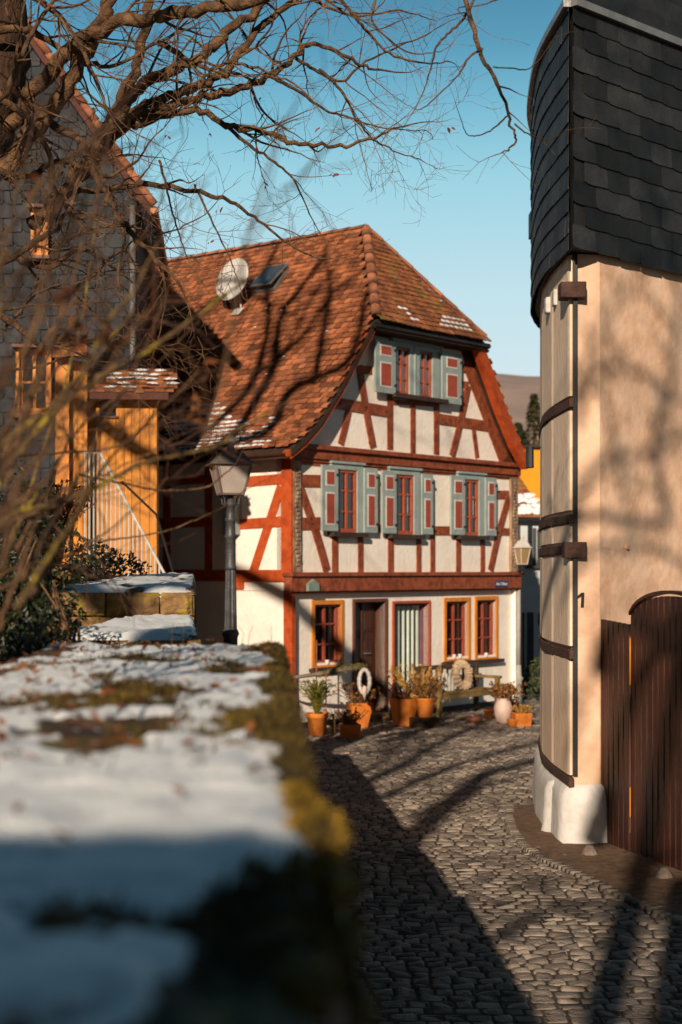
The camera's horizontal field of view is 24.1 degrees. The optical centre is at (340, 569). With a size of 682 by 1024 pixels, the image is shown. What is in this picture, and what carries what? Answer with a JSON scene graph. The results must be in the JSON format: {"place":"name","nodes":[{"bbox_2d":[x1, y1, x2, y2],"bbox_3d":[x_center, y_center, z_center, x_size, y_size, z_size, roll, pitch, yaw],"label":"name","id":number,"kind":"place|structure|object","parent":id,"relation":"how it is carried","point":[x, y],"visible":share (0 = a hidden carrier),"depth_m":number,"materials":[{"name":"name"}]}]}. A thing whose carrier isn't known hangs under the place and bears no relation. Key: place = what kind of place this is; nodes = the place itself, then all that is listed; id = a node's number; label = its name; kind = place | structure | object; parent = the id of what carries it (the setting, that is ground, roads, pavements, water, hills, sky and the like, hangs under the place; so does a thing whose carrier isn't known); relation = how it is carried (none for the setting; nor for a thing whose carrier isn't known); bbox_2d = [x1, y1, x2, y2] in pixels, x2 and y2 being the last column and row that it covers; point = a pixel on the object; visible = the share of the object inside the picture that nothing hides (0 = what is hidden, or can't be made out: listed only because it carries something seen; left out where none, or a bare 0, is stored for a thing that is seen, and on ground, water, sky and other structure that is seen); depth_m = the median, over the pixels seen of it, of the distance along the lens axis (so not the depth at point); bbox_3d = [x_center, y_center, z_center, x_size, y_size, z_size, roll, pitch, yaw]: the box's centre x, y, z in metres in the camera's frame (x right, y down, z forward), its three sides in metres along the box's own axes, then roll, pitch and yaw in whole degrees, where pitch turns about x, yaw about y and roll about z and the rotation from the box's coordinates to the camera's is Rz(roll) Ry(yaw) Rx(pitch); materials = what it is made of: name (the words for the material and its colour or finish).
{"place":"outdoors","nodes":[
{"label":"outdoors","id":0,"kind":"place"},
{"bbox_2d":[2,607,52,663],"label":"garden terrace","id":1,"kind":"structure","parent":0,"point":[24,619],"depth_m":12.02,"materials":[{"name":"soil"}]},
{"bbox_2d":[0,613,57,664],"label":"holly bush","id":2,"kind":"object","parent":1,"relation":"on","point":[28,643],"visible":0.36,"depth_m":6.58,"materials":[{"name":"green plant"}]},
{"bbox_2d":[0,538,73,661],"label":"evergreen hedge","id":3,"kind":"object","parent":1,"relation":"on","point":[13,616],"visible":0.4,"depth_m":7.75,"materials":[{"name":"green plant"}]},
{"bbox_2d":[0,459,104,628],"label":"evergreen hedge","id":4,"kind":"object","parent":1,"relation":"on","point":[12,552],"visible":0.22,"depth_m":11.51,"materials":[{"name":"green plant"}]},
{"bbox_2d":[25,564,79,618],"bbox_3d":[-2.380,0.179,13.210,0.400,0.442,0.420,0,0,0],"label":"stone pedestal","id":5,"kind":"object","parent":1,"relation":"on","point":[69,580],"visible":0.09,"depth_m":13.00,"materials":[{"name":"stone"}]},
{"bbox_2d":[19,478,96,563],"bbox_3d":[-2.357,-0.401,13.163,0.661,0.713,0.789,0,0,-22],"label":"shrub","id":6,"kind":"object","parent":5,"relation":"on","point":[69,505],"visible":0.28,"depth_m":13.12,"materials":[{"name":"plant"}]},
{"bbox_2d":[62,535,153,583],"bbox_3d":[-2.365,0.107,15.526,1.205,0.895,1.184,0,0,-32],"label":"ivy mound","id":7,"kind":"object","parent":1,"relation":"on","point":[113,562],"visible":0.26,"depth_m":15.37,"materials":[{"name":"green plant"}]},
{"bbox_2d":[81,452,173,575],"bbox_3d":[-2.284,-0.405,17.301,1.011,1.715,0.529,0,0,-6],"label":"stair railing","id":8,"kind":"object","parent":1,"relation":"on","point":[140,528],"visible":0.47,"depth_m":17.04,"materials":[{"name":"metal"}]},
{"bbox_2d":[0,0,601,457],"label":"bare tree","id":9,"kind":"object","parent":1,"relation":"on","point":[16,28],"visible":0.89,"depth_m":10.71,"materials":[{"name":"brown plant"}]},
{"bbox_2d":[24,0,562,375],"label":"sky","id":10,"kind":"structure","parent":0,"point":[471,242],"materials":[{"name":"blue"}]},
{"bbox_2d":[409,716,438,727],"bbox_3d":[1.373,2.515,26.344,0.440,0.170,0.275,0,0,-17],"label":"wooden block","id":11,"kind":"object","parent":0,"point":[431,722],"depth_m":26.23,"materials":[{"name":"brown wood"}]},
{"bbox_2d":[404,676,445,717],"bbox_3d":[1.387,2.089,26.369,0.709,0.682,0.607,0,0,0],"label":"flower pot","id":12,"kind":"object","parent":11,"relation":"on","point":[425,706],"visible":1,"depth_m":26.24,"materials":[{"name":"ceramic"}]},
{"bbox_2d":[305,674,681,1023],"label":"road","id":13,"kind":"structure","parent":0,"point":[472,909],"depth_m":12.44,"materials":[{"name":"stone"}]},
{"bbox_2d":[52,572,196,631],"bbox_3d":[-1.638,1.315,14.194,0.999,2.569,6.462,0,0,-3],"label":"stone wall step","id":14,"kind":"object","parent":13,"relation":"on","point":[167,593],"visible":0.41,"depth_m":11.03,"materials":[{"name":"stone"}]},
{"bbox_2d":[87,368,177,575],"bbox_3d":[-3.029,-0.157,23.347,1.363,5.514,2.523,0,0,-6],"label":"timber porch","id":15,"kind":"object","parent":13,"relation":"on","point":[148,525],"visible":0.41,"depth_m":22.41,"materials":[{"name":"orange wood"}]},
{"bbox_2d":[100,400,115,415],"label":"window","id":16,"kind":"structure","parent":15,"relation":"in","point":[103,413],"depth_m":22.48,"materials":[{"name":"black glass"}]},
{"bbox_2d":[65,614,201,645],"bbox_3d":[-1.150,1.448,9.483,0.758,2.304,3.116,0,0,-3],"label":"stone wall step","id":17,"kind":"object","parent":13,"relation":"on","point":[154,628],"visible":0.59,"depth_m":8.19,"materials":[{"name":"stone"}]},
{"bbox_2d":[0,642,379,1023],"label":"garden wall","id":18,"kind":"structure","parent":13,"relation":"on","point":[134,824],"depth_m":1.75,"materials":[{"name":"stone"}]},
{"bbox_2d":[0,637,271,840],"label":"dead leaves","id":19,"kind":"object","parent":18,"relation":"on","point":[17,807],"visible":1,"depth_m":3.75,"materials":[{"name":"brown plant"}]},
{"bbox_2d":[0,626,298,779],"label":"fallen twigs","id":20,"kind":"object","parent":18,"relation":"on","point":[38,692],"visible":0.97,"depth_m":3.09,"materials":[{"name":"brown wood"}]},
{"bbox_2d":[0,0,365,632],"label":"garden shrub","id":21,"kind":"object","parent":18,"relation":"on","point":[10,455],"visible":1,"depth_m":3.81,"materials":[{"name":"brown plant"}]},
{"bbox_2d":[0,639,367,1012],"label":"moss carpet","id":22,"kind":"object","parent":18,"relation":"on","point":[279,681],"visible":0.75,"depth_m":1.59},
{"bbox_2d":[287,657,370,1023],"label":"moss fringe","id":23,"kind":"object","parent":18,"relation":"attached to","point":[350,922],"visible":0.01,"depth_m":1.59,"materials":[{"name":"green plant"}]},
{"bbox_2d":[205,435,255,644],"bbox_3d":[-1.332,0.488,19.300,0.532,4.224,0.532,0,0,-14],"label":"street lamp","id":24,"kind":"object","parent":13,"relation":"on","point":[232,482],"visible":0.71,"depth_m":19.24,"materials":[{"name":"grey metal"}]},
{"bbox_2d":[296,679,347,736],"bbox_3d":[-0.360,2.145,25.039,0.658,0.910,0.900,0,0,-33],"label":"flower pot","id":25,"kind":"object","parent":13,"relation":"on","point":[316,720],"visible":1,"depth_m":24.91,"materials":[{"name":"ceramic"}]},
{"bbox_2d":[293,640,367,733],"bbox_3d":[-0.246,1.854,25.240,1.546,1.491,0.169,0,0,-28],"label":"wooden railing","id":26,"kind":"object","parent":13,"relation":"on","point":[341,669],"visible":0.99,"depth_m":25.23,"materials":[{"name":"brown wood"}]},
{"bbox_2d":[357,667,371,700],"bbox_3d":[0.380,1.822,25.476,0.239,0.526,0.118,0,0,-13],"label":"white wreath","id":27,"kind":"object","parent":26,"relation":"hanging from","point":[364,691],"visible":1,"depth_m":25.47,"materials":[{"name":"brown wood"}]},
{"bbox_2d":[332,714,334,734],"bbox_3d":[-0.117,2.430,25.080,0.050,0.340,0.040,0,0,0],"label":"wooden stake","id":28,"kind":"object","parent":13,"relation":"on","point":[333,724],"visible":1,"depth_m":25.06,"materials":[{"name":"brown wood"}]},
{"bbox_2d":[335,707,367,738],"bbox_3d":[0.139,2.367,24.666,0.472,0.466,0.431,0,0,-39],"label":"planter","id":29,"kind":"object","parent":13,"relation":"on","point":[349,726],"visible":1,"depth_m":24.57,"materials":[{"name":"wood"}]},
{"bbox_2d":[332,682,380,728],"bbox_3d":[0.271,2.222,26.212,0.675,0.755,0.740,0,0,-31],"label":"flower pot","id":30,"kind":"object","parent":13,"relation":"on","point":[361,705],"visible":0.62,"depth_m":26.13,"materials":[{"name":"ceramic"}]},
{"bbox_2d":[384,682,419,726],"bbox_3d":[1.026,2.236,26.591,0.528,0.728,0.605,0,0,-36],"label":"flower pot","id":31,"kind":"object","parent":13,"relation":"on","point":[403,709],"visible":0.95,"depth_m":26.49,"materials":[{"name":"ceramic"}]},
{"bbox_2d":[383,663,442,716],"bbox_3d":[1.313,2.115,27.882,0.986,0.969,0.866,0,0,33],"label":"plant","id":32,"kind":"object","parent":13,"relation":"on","point":[400,679],"visible":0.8,"depth_m":27.82,"materials":[{"name":"plant"}]},
{"bbox_2d":[415,662,501,718],"bbox_3d":[2.114,2.150,28.578,0.580,0.900,1.884,0,0,39],"label":"garden bench","id":33,"kind":"object","parent":13,"relation":"on","point":[475,690],"visible":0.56,"depth_m":28.57,"materials":[{"name":"brown wood"}]},
{"bbox_2d":[434,671,454,691],"bbox_3d":[1.831,1.976,28.322,0.030,0.358,0.590,0,0,39],"label":"white ornament","id":34,"kind":"object","parent":33,"relation":"on","point":[448,684],"visible":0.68,"depth_m":28.41,"materials":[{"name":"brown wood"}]},
{"bbox_2d":[451,659,473,689],"bbox_3d":[2.177,1.890,28.703,0.236,0.564,0.570,0,0,39],"label":"wreath","id":35,"kind":"object","parent":33,"relation":"on","point":[467,681],"visible":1,"depth_m":28.63,"materials":[{"name":"beige wicker"}]},
{"bbox_2d":[465,716,483,722],"bbox_3d":[2.255,2.550,27.083,0.320,0.100,0.317,0,0,0],"label":"clay dish","id":36,"kind":"object","parent":13,"relation":"on","point":[473,719],"visible":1,"depth_m":26.99,"materials":[{"name":"ceramic"}]},
{"bbox_2d":[483,708,493,718],"bbox_3d":[2.545,2.485,27.565,0.196,0.170,0.194,0,0,0],"label":"flower pot","id":37,"kind":"object","parent":13,"relation":"on","point":[488,713],"visible":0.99,"depth_m":27.50,"materials":[{"name":"ceramic"}]},
{"bbox_2d":[482,681,526,724],"bbox_3d":[2.741,2.240,26.860,0.647,0.720,0.715,0,0,41],"label":"vase","id":38,"kind":"object","parent":13,"relation":"on","point":[502,709],"visible":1,"depth_m":26.79,"materials":[{"name":"white ceramic"}]},
{"bbox_2d":[493,683,524,711],"bbox_3d":[2.910,2.288,27.745,0.556,0.624,0.554,0,0,0],"label":"plant","id":39,"kind":"object","parent":38,"relation":"in","point":[514,702],"visible":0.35,"depth_m":27.71,"materials":[{"name":"plant"}]},
{"bbox_2d":[507,719,517,726],"bbox_3d":[2.843,2.540,26.511,0.200,0.120,0.198,0,0,0],"label":"flower pot","id":40,"kind":"object","parent":13,"relation":"on","point":[511,722],"visible":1,"depth_m":26.44,"materials":[{"name":"ceramic"}]},
{"bbox_2d":[510,704,532,726],"bbox_3d":[2.998,2.420,26.623,0.385,0.361,0.351,0,0,0],"label":"planter","id":41,"kind":"object","parent":13,"relation":"on","point":[523,716],"visible":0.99,"depth_m":26.50,"materials":[{"name":"ceramic"}]},
{"bbox_2d":[521,655,539,699],"bbox_3d":[3.966,2.402,32.945,0.848,1.308,2.702,0,0,0],"label":"alley shrub","id":42,"kind":"object","parent":13,"relation":"on","point":[533,678],"visible":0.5,"depth_m":32.88,"materials":[{"name":"green plant"}]},
{"bbox_2d":[504,802,681,925],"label":"edging stones","id":43,"kind":"object","parent":13,"relation":"on","point":[519,838],"visible":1,"depth_m":13.62,"materials":[{"name":"grey stone"}]},
{"bbox_2d":[526,0,681,843],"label":"slate hung house","id":44,"kind":"structure","parent":13,"relation":"on","point":[605,226],"depth_m":15.40,"materials":[{"name":"paint"}]},
{"bbox_2d":[601,590,681,869],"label":"wooden gate","id":45,"kind":"structure","parent":44,"relation":"attached to","point":[641,718],"depth_m":14.26,"materials":[{"name":"red wood"}]},
{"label":"retaining wall","id":46,"kind":"object","parent":13,"relation":"on","visible":0},
{"bbox_2d":[22,572,89,643],"bbox_3d":[-1.293,0.282,7.407,0.301,0.541,0.414,0,0,28],"label":"holly bush","id":47,"kind":"object","parent":46,"relation":"on","point":[61,616],"visible":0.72,"depth_m":7.36,"materials":[{"name":"green plant"}]},
{"bbox_2d":[495,373,539,444],"bbox_3d":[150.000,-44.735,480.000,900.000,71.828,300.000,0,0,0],"label":"hill","id":48,"kind":"structure","parent":0,"point":[516,391],"depth_m":443.78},
{"bbox_2d":[518,476,541,673],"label":"pale house","id":49,"kind":"structure","parent":0,"point":[528,514],"depth_m":40.03,"materials":[{"name":"paint"}]},
{"bbox_2d":[518,525,528,562],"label":"window","id":50,"kind":"structure","parent":49,"relation":"in","point":[518,525],"depth_m":39.97,"materials":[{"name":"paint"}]},
{"bbox_2d":[527,612,533,668],"bbox_3d":[4.735,1.827,40.027,0.162,1.520,0.060,0,0,-4],"label":"door","id":51,"kind":"structure","parent":49,"relation":"in","point":[530,615],"depth_m":40.00,"materials":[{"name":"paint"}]},
{"bbox_2d":[526,525,539,568],"bbox_3d":[4.806,-0.567,39.982,0.371,1.080,0.160,0,0,-4],"label":"window","id":52,"kind":"structure","parent":49,"relation":"in","point":[530,565],"depth_m":40.00,"materials":[{"name":"grey glass"}]},
{"bbox_2d":[513,804,681,915],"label":"gutter path","id":53,"kind":"structure","parent":0,"point":[632,873],"depth_m":13.94,"materials":[{"name":"brown stone"}]},
{"bbox_2d":[581,845,597,855],"bbox_3d":[2.255,2.558,14.498,0.165,0.125,0.167,0,0,0],"label":"guard stone","id":54,"kind":"object","parent":53,"relation":"on","point":[591,850],"visible":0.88,"depth_m":14.46,"materials":[{"name":"beige stone"}]},
{"bbox_2d":[655,867,673,878],"bbox_3d":[2.710,2.558,13.402,0.165,0.125,0.167,0,0,0],"label":"guard stone","id":55,"kind":"object","parent":53,"relation":"on","point":[663,873],"visible":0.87,"depth_m":13.36,"materials":[{"name":"beige stone"}]},
{"label":"ground","id":56,"kind":"structure","parent":0,"visible":0},
{"bbox_2d":[52,331,89,564],"bbox_3d":[-3.782,-0.342,22.472,0.510,5.883,1.700,0,0,-8],"label":"boarded bay","id":57,"kind":"object","parent":56,"relation":"on","point":[66,460],"visible":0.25,"depth_m":21.99,"materials":[{"name":"orange wood"}]},
{"bbox_2d":[0,16,172,576],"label":"slate house","id":58,"kind":"structure","parent":56,"relation":"on","point":[35,70],"depth_m":23.69,"materials":[{"name":"stone"}]},
{"bbox_2d":[148,243,156,368],"bbox_3d":[-3.396,-3.985,27.700,0.381,3.260,0.460,0,0,0],"label":"drainpipe","id":59,"kind":"object","parent":58,"relation":"attached to","point":[150,291],"visible":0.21,"depth_m":27.51,"materials":[{"name":"metal"}]},
{"bbox_2d":[155,224,527,727],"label":"half timbered house","id":60,"kind":"structure","parent":56,"relation":"on","point":[384,515],"depth_m":27.89,"materials":[{"name":"paint"}]},
{"bbox_2d":[216,258,247,314],"bbox_3d":[-2.003,-5.216,29.422,0.626,1.065,0.574,0,0,0],"label":"satellite dish","id":61,"kind":"object","parent":60,"relation":"attached to","point":[234,281],"visible":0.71,"depth_m":29.52,"materials":[{"name":"grey paint"}]},
{"bbox_2d":[306,579,319,590],"bbox_3d":[-0.460,0.253,26.084,0.060,0.198,0.280,0,0,39],"label":"wall plaque","id":62,"kind":"object","parent":60,"relation":"attached to","point":[312,584],"depth_m":26.05,"materials":[{"name":"metal"}]},
{"bbox_2d":[315,604,337,662],"bbox_3d":[-0.353,1.067,26.771,0.220,1.027,0.682,0,0,39],"label":"window","id":63,"kind":"structure","parent":60,"relation":"in","point":[323,613],"depth_m":26.93,"materials":[{"name":"paint"}]},
{"bbox_2d":[339,470,355,532],"bbox_3d":[0.084,-1.145,26.844,0.047,1.048,0.497,0,0,39],"label":"window","id":64,"kind":"structure","parent":60,"relation":"in","point":[347,481],"depth_m":26.85,"materials":[{"name":"red paint"}]},
{"bbox_2d":[356,602,374,708],"bbox_3d":[0.349,1.502,27.662,0.161,1.876,0.829,0,0,39],"label":"door","id":65,"kind":"structure","parent":60,"relation":"in","point":[365,611],"depth_m":27.75,"materials":[{"name":"wood"}]},
{"bbox_2d":[397,347,407,393],"bbox_3d":[1.049,-3.474,28.015,0.047,0.823,0.379,0,0,39],"label":"window","id":66,"kind":"structure","parent":60,"relation":"in","point":[402,353],"depth_m":28.02,"materials":[{"name":"red paint"}]},
{"bbox_2d":[397,474,412,534],"bbox_3d":[1.099,-1.136,28.076,0.047,1.046,0.501,0,0,39],"label":"window","id":67,"kind":"structure","parent":60,"relation":"in","point":[405,482],"depth_m":28.08,"materials":[{"name":"red paint"}]},
{"bbox_2d":[395,603,422,694],"bbox_3d":[1.140,1.414,28.541,0.075,1.613,1.010,0,0,39],"label":"door","id":68,"kind":"structure","parent":60,"relation":"in","point":[408,617],"depth_m":28.61,"materials":[{"name":"paint"}]},
{"bbox_2d":[420,351,430,396],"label":"window","id":69,"kind":"structure","parent":60,"relation":"in","point":[425,357],"depth_m":28.60,"materials":[{"name":"red paint"}]},
{"bbox_2d":[447,601,464,656],"bbox_3d":[2.010,1.098,29.639,0.220,1.081,0.691,0,0,39],"label":"window","id":70,"kind":"structure","parent":60,"relation":"in","point":[453,608],"depth_m":29.80,"materials":[{"name":"paint"}]},
{"bbox_2d":[465,479,477,535],"bbox_3d":[2.386,-1.146,29.637,0.047,1.037,0.484,0,0,39],"label":"window","id":71,"kind":"structure","parent":60,"relation":"in","point":[471,490],"depth_m":29.71,"materials":[{"name":"red paint"}]},
{"bbox_2d":[477,600,492,655],"bbox_3d":[2.616,1.099,30.375,0.220,1.103,0.632,0,0,39],"label":"window","id":72,"kind":"structure","parent":60,"relation":"in","point":[482,605],"depth_m":30.53,"materials":[{"name":"paint"}]},
{"bbox_2d":[495,581,507,586],"bbox_3d":[3.050,0.272,30.357,0.019,0.121,0.435,0,0,39],"label":"street sign","id":73,"kind":"object","parent":60,"relation":"attached to","point":[501,583],"visible":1,"depth_m":30.34,"materials":[{"name":"blue metal"}]},
{"bbox_2d":[513,535,531,572],"bbox_3d":[3.435,-0.294,30.661,0.273,0.732,0.412,0,0,-29],"label":"wall lantern","id":74,"kind":"object","parent":60,"relation":"attached to","point":[522,547],"depth_m":30.54,"materials":[{"name":"paint"}]},
{"bbox_2d":[513,423,527,444],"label":"conifer tree","id":75,"kind":"object","parent":56,"relation":"on","point":[520,432],"visible":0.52,"depth_m":117.72,"materials":[{"name":"green plant"}]},
{"bbox_2d":[520,445,539,502],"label":"orange house","id":76,"kind":"structure","parent":56,"relation":"on","point":[530,477],"depth_m":60.00,"materials":[{"name":"orange paint"}]},
{"bbox_2d":[523,394,539,444],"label":"conifer tree","id":77,"kind":"object","parent":56,"relation":"on","point":[533,411],"visible":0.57,"depth_m":119.81,"materials":[{"name":"green plant"}]}
]}

